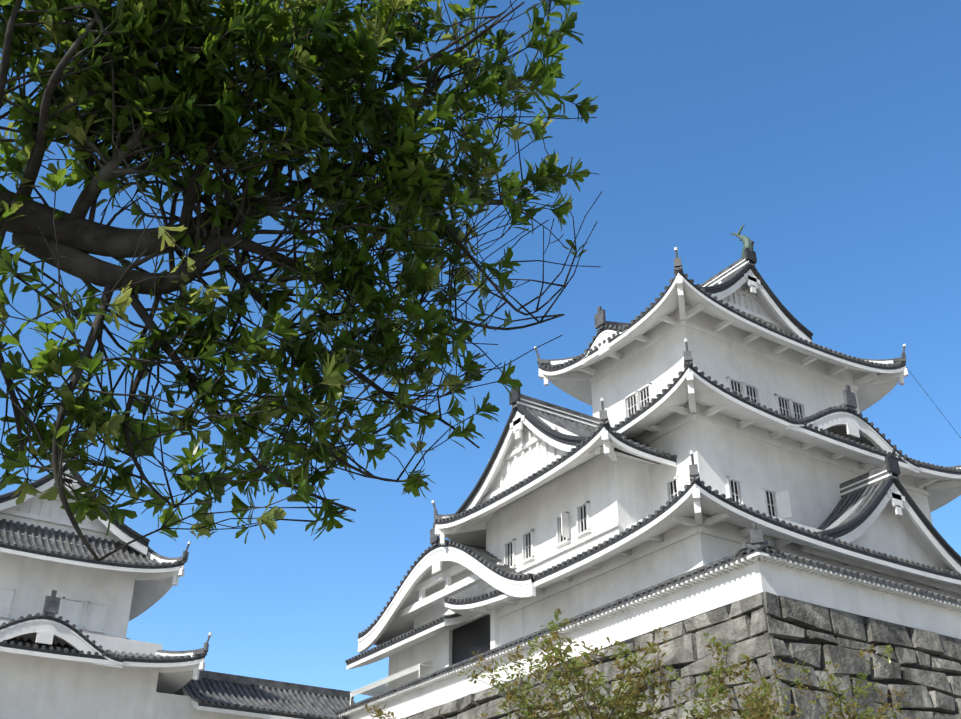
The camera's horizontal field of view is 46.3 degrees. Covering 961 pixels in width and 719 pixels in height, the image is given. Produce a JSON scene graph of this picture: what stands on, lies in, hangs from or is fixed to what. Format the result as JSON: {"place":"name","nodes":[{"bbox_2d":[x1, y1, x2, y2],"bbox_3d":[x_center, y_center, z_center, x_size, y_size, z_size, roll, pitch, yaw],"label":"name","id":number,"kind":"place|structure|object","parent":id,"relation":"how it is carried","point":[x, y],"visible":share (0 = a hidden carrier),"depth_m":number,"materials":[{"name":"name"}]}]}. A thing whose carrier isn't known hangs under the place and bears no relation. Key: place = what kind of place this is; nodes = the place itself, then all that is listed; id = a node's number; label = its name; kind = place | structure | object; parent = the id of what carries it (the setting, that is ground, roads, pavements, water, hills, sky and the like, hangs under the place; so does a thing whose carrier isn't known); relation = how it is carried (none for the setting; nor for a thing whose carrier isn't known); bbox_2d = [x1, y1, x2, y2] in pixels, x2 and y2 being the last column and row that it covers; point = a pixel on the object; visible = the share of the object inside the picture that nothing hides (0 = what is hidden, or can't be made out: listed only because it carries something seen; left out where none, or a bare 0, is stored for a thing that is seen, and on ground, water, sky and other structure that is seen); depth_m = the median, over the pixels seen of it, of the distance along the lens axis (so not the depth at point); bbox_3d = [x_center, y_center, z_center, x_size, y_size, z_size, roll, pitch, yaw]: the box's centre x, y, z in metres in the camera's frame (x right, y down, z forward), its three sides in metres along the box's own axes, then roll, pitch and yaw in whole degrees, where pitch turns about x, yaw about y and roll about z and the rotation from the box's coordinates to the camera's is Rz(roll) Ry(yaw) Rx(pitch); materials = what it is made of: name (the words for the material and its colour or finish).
{"place":"outdoors","nodes":[
{"label":"outdoors","id":0,"kind":"place"},
{"bbox_2d":[0,452,354,718],"bbox_3d":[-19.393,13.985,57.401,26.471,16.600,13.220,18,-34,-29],"label":"building","id":1,"kind":"structure","parent":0,"point":[71,607],"depth_m":53.52,"materials":[{"name":"paint"}]},
{"bbox_2d":[0,0,602,561],"bbox_3d":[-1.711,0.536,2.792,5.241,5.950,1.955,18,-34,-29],"label":"tree","id":2,"kind":"object","parent":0,"point":[358,44],"depth_m":4.00,"materials":[{"name":"green plant"}]},
{"bbox_2d":[0,0,960,702],"label":"sky","id":3,"kind":"structure","parent":0,"point":[830,130],"materials":[{"name":"blue"}]},
{"bbox_2d":[364,608,919,718],"bbox_3d":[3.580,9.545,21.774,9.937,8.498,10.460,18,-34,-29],"label":"bush","id":4,"kind":"object","parent":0,"point":[766,687],"depth_m":21.73,"materials":[{"name":"green plant"}]},
{"label":"ground","id":5,"kind":"structure","parent":0,"visible":0},
{"bbox_2d":[400,592,960,718],"bbox_3d":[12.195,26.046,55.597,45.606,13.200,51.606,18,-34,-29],"label":"stone base","id":6,"kind":"object","parent":5,"relation":"on","point":[765,631],"visible":0.79,"depth_m":36.83,"materials":[{"name":"grey stone"}]},
{"bbox_2d":[332,523,960,718],"bbox_3d":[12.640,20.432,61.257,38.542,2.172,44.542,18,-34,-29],"label":"parapet","id":7,"kind":"structure","parent":6,"relation":"on","point":[746,569],"depth_m":39.60,"materials":[{"name":"paint"}]},
{"bbox_2d":[345,224,960,689],"bbox_3d":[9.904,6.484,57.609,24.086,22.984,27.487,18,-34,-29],"label":"keep","id":8,"kind":"structure","parent":6,"relation":"on","point":[731,402],"depth_m":48.37,"materials":[{"name":"paint"}]},
{"bbox_2d":[350,660,432,704],"bbox_3d":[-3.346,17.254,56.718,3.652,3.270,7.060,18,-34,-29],"label":"railing","id":9,"kind":"object","parent":8,"relation":"attached to","point":[376,687],"visible":0.35,"depth_m":56.93,"materials":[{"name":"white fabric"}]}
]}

